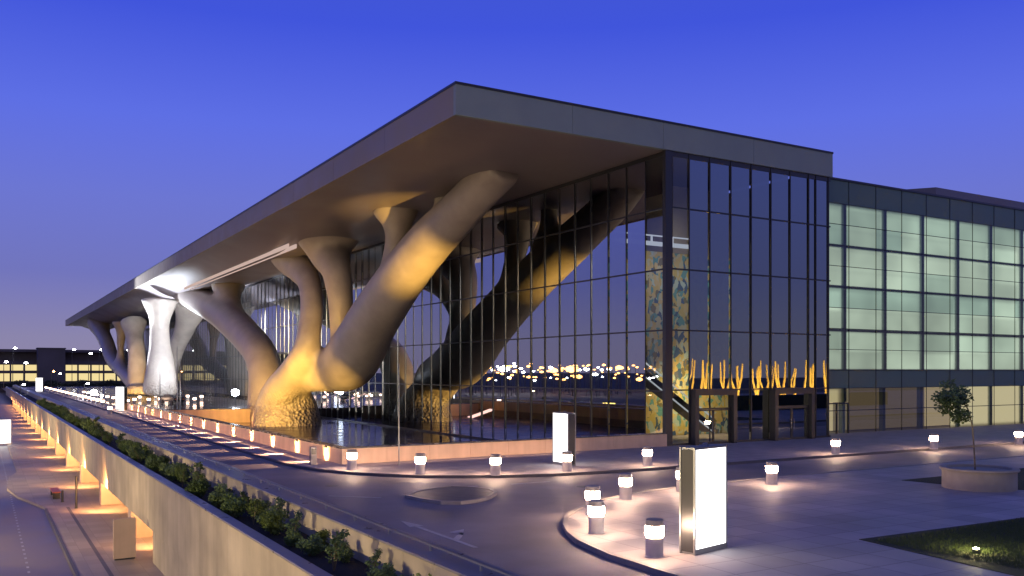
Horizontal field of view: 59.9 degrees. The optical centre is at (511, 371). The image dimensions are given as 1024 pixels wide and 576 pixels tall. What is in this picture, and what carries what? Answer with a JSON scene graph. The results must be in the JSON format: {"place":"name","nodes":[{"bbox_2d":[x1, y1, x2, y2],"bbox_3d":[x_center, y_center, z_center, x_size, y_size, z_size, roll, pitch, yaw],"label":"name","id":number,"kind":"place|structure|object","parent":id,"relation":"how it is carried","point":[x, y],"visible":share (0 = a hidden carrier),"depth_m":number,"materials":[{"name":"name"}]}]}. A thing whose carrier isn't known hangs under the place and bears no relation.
{"place":"outdoors","nodes":[
{"label":"outdoors","id":0,"kind":"place"},
{"bbox_2d":[0,444,73,575],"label":"road","id":1,"kind":"structure","parent":0,"point":[45,554],"depth_m":45.55,"materials":[{"name":"asphalt"}]},
{"bbox_2d":[0,451,29,572],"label":"lane dots","id":2,"kind":"object","parent":1,"relation":"on","point":[17,523],"visible":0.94,"depth_m":47.95,"materials":[{"name":"white paint"}]},
{"bbox_2d":[45,508,79,575],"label":"kerb","id":3,"kind":"structure","parent":1,"relation":"on","point":[66,553],"depth_m":43.38,"materials":[{"name":"concrete"}]},
{"bbox_2d":[50,487,60,498],"bbox_3d":[-30.919,8.225,60.156,0.500,0.470,2.600,0,0,-31],"label":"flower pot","id":4,"kind":"object","parent":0,"point":[55,492],"visible":1,"depth_m":59.26,"materials":[{"name":"plastic"}]},
{"bbox_2d":[0,392,164,575],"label":"pavement","id":5,"kind":"structure","parent":0,"point":[41,468],"depth_m":57.48,"materials":[{"name":"concrete"}]},
{"bbox_2d":[0,419,10,444],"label":"light box sign","id":6,"kind":"object","parent":5,"relation":"on","point":[5,431],"visible":1,"depth_m":103.41,"materials":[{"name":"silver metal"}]},
{"bbox_2d":[61,490,63,501],"bbox_3d":[-29.229,8.085,57.764,0.220,0.750,0.209,0,0,-31],"label":"post","id":7,"kind":"object","parent":5,"relation":"on","point":[62,495],"visible":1,"depth_m":57.71,"materials":[{"name":"grey metal"}]},
{"bbox_2d":[75,476,77,508],"bbox_3d":[-26.999,7.460,55.056,0.220,2.000,0.209,0,0,-31],"label":"post","id":8,"kind":"object","parent":5,"relation":"on","point":[76,491],"visible":1,"depth_m":55.00,"materials":[{"name":"grey metal"}]},
{"bbox_2d":[66,507,113,575],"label":"drain channel","id":9,"kind":"object","parent":5,"relation":"on","point":[103,563],"visible":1,"depth_m":43.23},
{"bbox_2d":[113,517,135,559],"bbox_3d":[-17.489,7.535,40.106,0.940,1.850,0.200,0,0,-31],"label":"sign pylon","id":10,"kind":"object","parent":5,"relation":"on","point":[124,538],"visible":1,"depth_m":40.01,"materials":[{"name":"stone"}]},
{"bbox_2d":[44,386,375,415],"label":"terrace","id":11,"kind":"structure","parent":0,"point":[214,402],"depth_m":151.35,"materials":[{"name":"stone"}]},
{"bbox_2d":[161,394,184,403],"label":"parked car","id":12,"kind":"object","parent":11,"relation":"on","point":[171,398],"visible":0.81,"depth_m":134.55,"materials":[{"name":"grey"}]},
{"bbox_2d":[176,365,177,408],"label":"flag pole","id":13,"kind":"object","parent":11,"relation":"on","point":[177,390],"visible":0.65,"depth_m":111.02,"materials":[{"name":"silver metal"}]},
{"bbox_2d":[180,359,180,408],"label":"flag pole","id":14,"kind":"object","parent":11,"relation":"on","point":[180,383],"visible":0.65,"depth_m":114.42,"materials":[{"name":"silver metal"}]},
{"bbox_2d":[232,389,238,405],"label":"floodlight","id":15,"kind":"object","parent":11,"relation":"on","point":[235,392],"visible":1,"depth_m":126.11,"materials":[{"name":"metal"}]},
{"bbox_2d":[0,0,1023,349],"label":"sky","id":16,"kind":"structure","parent":0,"point":[131,131],"materials":[{"name":"blue"}]},
{"bbox_2d":[2,387,1023,575],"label":"road","id":17,"kind":"structure","parent":0,"point":[513,525],"depth_m":36.19,"materials":[{"name":"asphalt"}]},
{"bbox_2d":[3,361,7,388],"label":"street lamp","id":18,"kind":"object","parent":17,"relation":"on","point":[3,373],"visible":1,"depth_m":259.91,"materials":[{"name":"grey metal"}]},
{"bbox_2d":[12,347,15,381],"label":"street lamp","id":19,"kind":"object","parent":17,"relation":"on","point":[12,366],"visible":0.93,"depth_m":299.94,"materials":[{"name":"grey metal"}]},
{"bbox_2d":[36,377,43,391],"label":"light box sign","id":20,"kind":"object","parent":17,"relation":"on","point":[40,384],"visible":1,"depth_m":216.99,"materials":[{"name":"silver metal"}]},
{"bbox_2d":[0,379,125,387],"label":"hedge","id":21,"kind":"object","parent":17,"relation":"on","point":[80,382],"visible":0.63,"depth_m":297.21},
{"bbox_2d":[88,353,91,385],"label":"street lamp","id":22,"kind":"object","parent":17,"relation":"on","point":[88,367],"visible":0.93,"depth_m":299.92,"materials":[{"name":"grey metal"}]},
{"bbox_2d":[107,405,111,413],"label":"bollard light","id":23,"kind":"object","parent":17,"relation":"on","point":[109,407],"visible":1,"depth_m":102.72,"materials":[{"name":"plastic"}]},
{"bbox_2d":[193,437,584,486],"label":"drain covers","id":24,"kind":"object","parent":17,"relation":"on","point":[337,485],"visible":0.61,"depth_m":39.00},
{"bbox_2d":[402,521,476,547],"bbox_3d":[-2.023,4.996,27.736,1.330,0.004,5.300,0,0,-31],"label":"road arrow","id":25,"kind":"object","parent":17,"relation":"on","point":[460,533],"visible":1,"depth_m":27.43,"materials":[{"name":"white paint"}]},
{"bbox_2d":[338,481,549,497],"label":"lane marks","id":26,"kind":"object","parent":17,"relation":"on","point":[381,497],"visible":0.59,"depth_m":35.56,"materials":[{"name":"white paint"}]},
{"bbox_2d":[411,487,492,500],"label":"traffic island","id":27,"kind":"structure","parent":17,"relation":"on","point":[454,493],"depth_m":35.68,"materials":[{"name":"concrete"}]},
{"bbox_2d":[405,486,496,504],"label":"island kerb","id":28,"kind":"structure","parent":27,"relation":"on","point":[462,502],"depth_m":34.18,"materials":[{"name":"concrete"}]},
{"bbox_2d":[32,387,1023,477],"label":"building kerb","id":29,"kind":"structure","parent":17,"relation":"on","point":[524,475],"depth_m":47.25,"materials":[{"name":"concrete"}]},
{"bbox_2d":[562,455,1023,575],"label":"plaza kerb","id":30,"kind":"structure","parent":17,"relation":"on","point":[591,547],"depth_m":25.31,"materials":[{"name":"concrete"}]},
{"bbox_2d":[34,387,1023,474],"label":"building pavement","id":31,"kind":"structure","parent":0,"point":[665,456],"depth_m":55.05,"materials":[{"name":"concrete"}]},
{"bbox_2d":[115,386,126,409],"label":"light box sign","id":32,"kind":"object","parent":31,"relation":"on","point":[120,398],"visible":0.98,"depth_m":112.37,"materials":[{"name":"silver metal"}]},
{"bbox_2d":[309,446,316,464],"bbox_3d":[-10.440,4.405,46.637,0.340,0.950,0.255,0,0,-31],"label":"service post","id":33,"kind":"object","parent":31,"relation":"on","point":[312,455],"visible":1,"depth_m":46.55,"materials":[{"name":"grey metal"}]},
{"bbox_2d":[347,449,356,469],"bbox_3d":[-8.000,4.388,44.427,0.504,0.985,0.504,0,0,-31],"label":"bollard light","id":34,"kind":"object","parent":31,"relation":"on","point":[351,459],"visible":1,"depth_m":44.22,"materials":[{"name":"plastic"}]},
{"bbox_2d":[233,415,545,446],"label":"reflecting pool","id":35,"kind":"structure","parent":31,"relation":"in","point":[343,433],"depth_m":86.35,"materials":[{"name":"liquid"}]},
{"bbox_2d":[170,409,249,422],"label":"basin wall","id":36,"kind":"structure","parent":35,"relation":"on","point":[235,415],"depth_m":105.86,"materials":[{"name":"concrete"}]},
{"bbox_2d":[165,408,249,409],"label":"basin coping","id":37,"kind":"object","parent":36,"relation":"on","point":[201,409],"visible":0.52,"depth_m":104.96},
{"bbox_2d":[126,402,667,463],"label":"terrace wall","id":38,"kind":"structure","parent":31,"relation":"on","point":[334,453],"depth_m":53.03,"materials":[{"name":"concrete"}]},
{"bbox_2d":[397,388,400,464],"bbox_3d":[-5.910,2.220,46.462,0.240,5.320,0.240,0,0,-31],"label":"slim pole","id":39,"kind":"object","parent":31,"relation":"on","point":[398,429],"visible":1,"depth_m":46.45,"materials":[{"name":"silver metal"}]},
{"bbox_2d":[415,453,425,474],"bbox_3d":[-4.372,4.388,42.344,0.504,0.985,0.504,0,0,-31],"label":"bollard light","id":40,"kind":"object","parent":31,"relation":"on","point":[420,459],"visible":1,"depth_m":42.15,"materials":[{"name":"stone"}]},
{"bbox_2d":[65,81,833,445],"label":"convention center building","id":41,"kind":"structure","parent":31,"relation":"on","point":[455,259],"depth_m":69.43,"materials":[{"name":"grey metal"}]},
{"bbox_2d":[490,454,500,475],"bbox_3d":[-0.780,4.388,41.908,0.504,0.985,0.504,0,0,-31],"label":"bollard light","id":42,"kind":"object","parent":31,"relation":"on","point":[495,460],"visible":1,"depth_m":41.71,"materials":[{"name":"plastic"}]},
{"bbox_2d":[552,411,575,465],"bbox_3d":[2.732,3.461,46.621,0.500,2.838,1.450,0,0,-31],"label":"light box sign","id":43,"kind":"object","parent":31,"relation":"on","point":[563,431],"visible":0.91,"depth_m":46.32,"materials":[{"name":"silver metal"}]},
{"bbox_2d":[562,451,571,471],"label":"bollard light","id":44,"kind":"object","parent":31,"relation":"on","point":[566,461],"visible":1,"depth_m":43.27,"materials":[{"name":"stone"}]},
{"bbox_2d":[643,446,651,465],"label":"bollard light","id":45,"kind":"object","parent":31,"relation":"on","point":[647,456],"visible":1,"depth_m":45.99,"materials":[{"name":"plastic"}]},
{"bbox_2d":[831,437,839,454],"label":"bollard light","id":46,"kind":"object","parent":31,"relation":"on","point":[835,442],"visible":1,"depth_m":52.25,"materials":[{"name":"plastic"}]},
{"bbox_2d":[729,177,1023,433],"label":"gallery wing","id":47,"kind":"structure","parent":31,"relation":"on","point":[926,293],"depth_m":75.40,"materials":[{"name":"glass"}]},
{"bbox_2d":[907,187,1023,208],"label":"roof block","id":48,"kind":"structure","parent":47,"relation":"on","point":[970,196],"depth_m":131.45,"materials":[{"name":"metal"}]},
{"bbox_2d":[929,433,937,448],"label":"bollard light","id":49,"kind":"object","parent":31,"relation":"on","point":[933,437],"visible":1,"depth_m":55.88,"materials":[{"name":"plastic"}]},
{"bbox_2d":[1014,429,1022,444],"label":"bollard light","id":50,"kind":"object","parent":31,"relation":"on","point":[1018,434],"visible":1,"depth_m":59.60,"materials":[{"name":"plastic"}]},
{"bbox_2d":[568,456,1023,575],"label":"plaza pavement","id":51,"kind":"structure","parent":0,"point":[821,524],"depth_m":28.95,"materials":[{"name":"concrete"}]},
{"bbox_2d":[585,485,599,515],"bbox_3d":[2.750,4.388,30.336,0.504,0.985,0.504,0,0,-31],"label":"bollard light","id":52,"kind":"object","parent":51,"relation":"on","point":[592,491],"visible":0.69,"depth_m":30.16,"materials":[{"name":"plastic"}]},
{"bbox_2d":[588,499,604,533],"bbox_3d":[2.553,4.388,26.921,0.504,0.985,0.504,0,0,-31],"label":"bollard light","id":53,"kind":"object","parent":51,"relation":"on","point":[596,510],"visible":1,"depth_m":26.72,"materials":[{"name":"stone"}]},
{"bbox_2d":[619,473,631,499],"bbox_3d":[4.349,4.388,34.017,0.504,0.985,0.504,0,0,-31],"label":"bollard light","id":54,"kind":"object","parent":51,"relation":"on","point":[625,486],"visible":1,"depth_m":33.82,"materials":[{"name":"stone"}]},
{"bbox_2d":[645,518,663,557],"bbox_3d":[3.766,4.388,23.497,0.504,0.985,0.504,0,0,-31],"label":"bollard light","id":55,"kind":"object","parent":51,"relation":"on","point":[654,530],"visible":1,"depth_m":23.30,"materials":[{"name":"stone"}]},
{"bbox_2d":[676,467,678,491],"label":"bollard light","id":56,"kind":"object","parent":51,"relation":"on","point":[677,479],"visible":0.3,"depth_m":36.19,"materials":[{"name":"stone"}]},
{"bbox_2d":[679,443,726,555],"bbox_3d":[5.236,3.411,24.288,1.550,2.938,0.500,0,0,-44],"label":"light box sign","id":57,"kind":"object","parent":51,"relation":"on","point":[702,498],"visible":1,"depth_m":23.90,"materials":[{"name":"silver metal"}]},
{"bbox_2d":[766,461,777,484],"bbox_3d":[11.263,4.388,38.531,0.504,0.985,0.504,0,0,-31],"label":"bollard light","id":58,"kind":"object","parent":51,"relation":"on","point":[771,471],"visible":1,"depth_m":38.33,"materials":[{"name":"stone"}]},
{"bbox_2d":[859,517,1023,575],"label":"lawn","id":59,"kind":"structure","parent":51,"relation":"on","point":[1002,568],"depth_m":24.59,"materials":[{"name":"green plant"}]},
{"bbox_2d":[972,547,979,553],"bbox_3d":[12.461,4.790,23.863,0.200,0.160,0.200,0,0,-31],"label":"garden spotlight","id":60,"kind":"object","parent":59,"relation":"on","point":[975,549],"visible":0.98,"depth_m":23.80,"materials":[{"name":"grey metal"}]},
{"bbox_2d":[903,468,1023,489],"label":"lawn","id":61,"kind":"structure","parent":51,"relation":"on","point":[935,480],"depth_m":39.74,"materials":[{"name":"green plant"}]},
{"bbox_2d":[939,464,1020,491],"bbox_3d":[19.627,4.450,37.347,3.040,0.860,3.040,0,0,-31],"label":"round planter","id":62,"kind":"object","parent":51,"relation":"on","point":[983,478],"visible":0.98,"depth_m":36.28,"materials":[{"name":"concrete"}]},
{"bbox_2d":[930,378,975,469],"bbox_3d":[18.676,2.244,37.458,2.014,3.955,1.802,0,0,-31],"label":"young tree","id":63,"kind":"object","parent":62,"relation":"on","point":[953,397],"visible":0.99,"depth_m":37.27,"materials":[{"name":"green plant"}]},
{"label":"ground","id":64,"kind":"structure","parent":0,"visible":0},
{"bbox_2d":[36,348,65,386],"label":"stair tower","id":65,"kind":"structure","parent":64,"relation":"on","point":[49,360],"depth_m":362.90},
{"bbox_2d":[0,349,127,391],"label":"car park","id":66,"kind":"structure","parent":64,"relation":"on","point":[76,365],"depth_m":377.53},
{"bbox_2d":[6,384,520,575],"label":"viaduct","id":67,"kind":"object","parent":64,"relation":"on","point":[190,534],"visible":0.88,"depth_m":31.27,"materials":[{"name":"concrete"}]},
{"bbox_2d":[61,411,70,419],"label":"planter shrub","id":68,"kind":"object","parent":67,"relation":"on","point":[63,414],"visible":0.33,"depth_m":88.95,"materials":[{"name":"green plant"}]},
{"bbox_2d":[65,414,77,423],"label":"planter shrub","id":69,"kind":"object","parent":67,"relation":"on","point":[69,418],"visible":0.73,"depth_m":82.37,"materials":[{"name":"green plant"}]},
{"bbox_2d":[83,419,93,430],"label":"planter shrub","id":70,"kind":"object","parent":67,"relation":"on","point":[88,423],"visible":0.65,"depth_m":72.34,"materials":[{"name":"green plant"}]},
{"bbox_2d":[86,425,98,435],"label":"planter shrub","id":71,"kind":"object","parent":67,"relation":"on","point":[92,429],"visible":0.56,"depth_m":65.92,"materials":[{"name":"green plant"}]},
{"bbox_2d":[93,416,100,428],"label":"planter shrub","id":72,"kind":"object","parent":67,"relation":"on","point":[95,422],"visible":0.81,"depth_m":71.12,"materials":[{"name":"green plant"}]},
{"bbox_2d":[92,431,101,438],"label":"planter shrub","id":73,"kind":"object","parent":67,"relation":"on","point":[97,435],"visible":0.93,"depth_m":64.25,"materials":[{"name":"green plant"}]},
{"bbox_2d":[96,425,106,437],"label":"planter shrub","id":74,"kind":"object","parent":67,"relation":"on","point":[101,433],"visible":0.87,"depth_m":62.63,"materials":[{"name":"green plant"}]},
{"bbox_2d":[102,435,110,443],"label":"planter shrub","id":75,"kind":"object","parent":67,"relation":"on","point":[104,440],"visible":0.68,"depth_m":59.78,"materials":[{"name":"green plant"}]},
{"bbox_2d":[104,431,113,445],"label":"planter shrub","id":76,"kind":"object","parent":67,"relation":"on","point":[106,434],"visible":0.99,"depth_m":58.52,"materials":[{"name":"green plant"}]},
{"bbox_2d":[115,433,125,445],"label":"planter shrub","id":77,"kind":"object","parent":67,"relation":"on","point":[121,436],"visible":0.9,"depth_m":55.32,"materials":[{"name":"green plant"}]},
{"bbox_2d":[117,442,127,450],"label":"planter shrub","id":78,"kind":"object","parent":67,"relation":"on","point":[119,445],"visible":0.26,"depth_m":53.36,"materials":[{"name":"green plant"}]},
{"bbox_2d":[121,445,128,455],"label":"planter shrub","id":79,"kind":"object","parent":67,"relation":"on","point":[124,451],"visible":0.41,"depth_m":51.63,"materials":[{"name":"green plant"}]},
{"bbox_2d":[124,439,134,447],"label":"planter shrub","id":80,"kind":"object","parent":67,"relation":"on","point":[130,442],"visible":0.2,"depth_m":52.54,"materials":[{"name":"green plant"}]},
{"bbox_2d":[126,446,136,456],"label":"planter shrub","id":81,"kind":"object","parent":67,"relation":"on","point":[129,449],"visible":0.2,"depth_m":49.83,"materials":[{"name":"green plant"}]},
{"bbox_2d":[132,441,142,448],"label":"planter shrub","id":82,"kind":"object","parent":67,"relation":"on","point":[136,445],"visible":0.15,"depth_m":50.92,"materials":[{"name":"green plant"}]},
{"bbox_2d":[132,447,142,462],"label":"planter shrub","id":83,"kind":"object","parent":67,"relation":"on","point":[139,455],"visible":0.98,"depth_m":46.97,"materials":[{"name":"green plant"}]},
{"bbox_2d":[129,447,146,462],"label":"planter shrub","id":84,"kind":"object","parent":67,"relation":"on","point":[132,452],"visible":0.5,"depth_m":47.45,"materials":[{"name":"green plant"}]},
{"bbox_2d":[141,445,150,450],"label":"planter shrub","id":85,"kind":"object","parent":67,"relation":"on","point":[145,448],"visible":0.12,"depth_m":49.40,"materials":[{"name":"green plant"}]},
{"bbox_2d":[144,456,164,471],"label":"planter shrub","id":86,"kind":"object","parent":67,"relation":"on","point":[153,464],"visible":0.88,"depth_m":42.94,"materials":[{"name":"green plant"}]},
{"bbox_2d":[148,454,171,462],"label":"planter shrub","id":87,"kind":"object","parent":67,"relation":"on","point":[166,459],"visible":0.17,"depth_m":43.95,"materials":[{"name":"green plant"}]},
{"bbox_2d":[158,463,167,475],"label":"planter shrub","id":88,"kind":"object","parent":67,"relation":"on","point":[161,467],"visible":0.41,"depth_m":41.53,"materials":[{"name":"green plant"}]},
{"bbox_2d":[164,462,181,480],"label":"planter shrub","id":89,"kind":"object","parent":67,"relation":"on","point":[168,472],"visible":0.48,"depth_m":39.86,"materials":[{"name":"green plant"}]},
{"bbox_2d":[171,467,191,481],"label":"planter shrub","id":90,"kind":"object","parent":67,"relation":"on","point":[173,476],"visible":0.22,"depth_m":39.37,"materials":[{"name":"green plant"}]},
{"bbox_2d":[174,467,188,482],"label":"planter shrub","id":91,"kind":"object","parent":67,"relation":"on","point":[177,476],"visible":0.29,"depth_m":38.99,"materials":[{"name":"green plant"}]},
{"bbox_2d":[177,467,188,487],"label":"planter shrub","id":92,"kind":"object","parent":67,"relation":"on","point":[183,471],"visible":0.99,"depth_m":37.42,"materials":[{"name":"green plant"}]},
{"bbox_2d":[177,463,189,482],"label":"planter shrub","id":93,"kind":"object","parent":67,"relation":"on","point":[182,467],"visible":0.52,"depth_m":38.76,"materials":[{"name":"green plant"}]},
{"bbox_2d":[188,461,205,480],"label":"planter shrub","id":94,"kind":"object","parent":67,"relation":"on","point":[197,474],"visible":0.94,"depth_m":37.05,"materials":[{"name":"green plant"}]},
{"bbox_2d":[184,478,210,497],"bbox_3d":[-12.181,4.514,34.437,0.995,0.791,1.039,0,0,-12],"label":"planter shrub","id":95,"kind":"object","parent":67,"relation":"on","point":[196,488],"visible":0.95,"depth_m":34.24,"materials":[{"name":"green plant"}]},
{"bbox_2d":[207,482,228,507],"bbox_3d":[-10.580,4.444,32.000,0.771,0.927,0.834,0,0,-20],"label":"planter shrub","id":96,"kind":"object","parent":67,"relation":"on","point":[217,497],"visible":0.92,"depth_m":31.85,"materials":[{"name":"green plant"}]},
{"bbox_2d":[219,493,247,517],"bbox_3d":[-9.264,4.495,29.734,1.093,0.832,1.046,0,0,32],"label":"planter shrub","id":97,"kind":"object","parent":67,"relation":"on","point":[233,506],"visible":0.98,"depth_m":29.61,"materials":[{"name":"green plant"}]},
{"bbox_2d":[239,491,252,511],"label":"planter shrub","id":98,"kind":"object","parent":67,"relation":"on","point":[243,494],"visible":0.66,"depth_m":30.80,"materials":[{"name":"green plant"}]},
{"bbox_2d":[247,499,261,524],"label":"planter shrub","id":99,"kind":"object","parent":67,"relation":"on","point":[253,511],"visible":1,"depth_m":28.32,"materials":[{"name":"green plant"}]},
{"bbox_2d":[245,498,270,517],"bbox_3d":[-8.382,4.524,29.378,0.817,0.770,0.797,0,0,-11],"label":"planter shrub","id":100,"kind":"object","parent":67,"relation":"on","point":[265,504],"visible":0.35,"depth_m":29.26,"materials":[{"name":"green plant"}]},
{"bbox_2d":[257,506,288,535],"bbox_3d":[-7.140,4.451,26.655,0.976,0.920,0.953,0,0,-24],"label":"planter shrub","id":101,"kind":"object","parent":67,"relation":"on","point":[272,519],"visible":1,"depth_m":26.47,"materials":[{"name":"green plant"}]},
{"bbox_2d":[271,497,285,510],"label":"planter shrub","id":102,"kind":"object","parent":67,"relation":"on","point":[279,501],"visible":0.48,"depth_m":28.12,"materials":[{"name":"green plant"}]},
{"bbox_2d":[284,510,302,532],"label":"planter shrub","id":103,"kind":"object","parent":67,"relation":"on","point":[296,518],"visible":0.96,"depth_m":25.77,"materials":[{"name":"green plant"}]},
{"bbox_2d":[284,529,303,546],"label":"planter shrub","id":104,"kind":"object","parent":67,"relation":"on","point":[292,537],"visible":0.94,"depth_m":24.74,"materials":[{"name":"green plant"}]},
{"bbox_2d":[295,534,324,555],"bbox_3d":[-5.329,4.614,23.541,0.738,0.587,0.771,0,0,2],"label":"planter shrub","id":105,"kind":"object","parent":67,"relation":"on","point":[313,544],"visible":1,"depth_m":23.44,"materials":[{"name":"green plant"}]},
{"bbox_2d":[309,528,330,549],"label":"planter shrub","id":106,"kind":"object","parent":67,"relation":"on","point":[323,534],"visible":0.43,"depth_m":24.14,"materials":[{"name":"green plant"}]},
{"bbox_2d":[325,529,349,570],"bbox_3d":[-4.276,4.378,21.675,0.651,1.053,0.586,0,0,-1],"label":"planter shrub","id":107,"kind":"object","parent":67,"relation":"on","point":[336,541],"visible":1,"depth_m":21.64,"materials":[{"name":"green plant"}]},
{"bbox_2d":[338,539,354,562],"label":"planter shrub","id":108,"kind":"object","parent":67,"relation":"on","point":[348,555],"visible":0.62,"depth_m":22.75,"materials":[{"name":"green plant"}]},
{"bbox_2d":[364,548,382,573],"bbox_3d":[-3.255,4.560,21.120,0.424,0.686,0.382,0,0,-33],"label":"planter shrub","id":109,"kind":"object","parent":67,"relation":"on","point":[378,552],"visible":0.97,"depth_m":21.10,"materials":[{"name":"green plant"}]},
{"bbox_2d":[366,562,396,575],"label":"planter shrub","id":110,"kind":"object","parent":67,"relation":"on","point":[385,571],"visible":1,"depth_m":20.18,"materials":[{"name":"green plant"}]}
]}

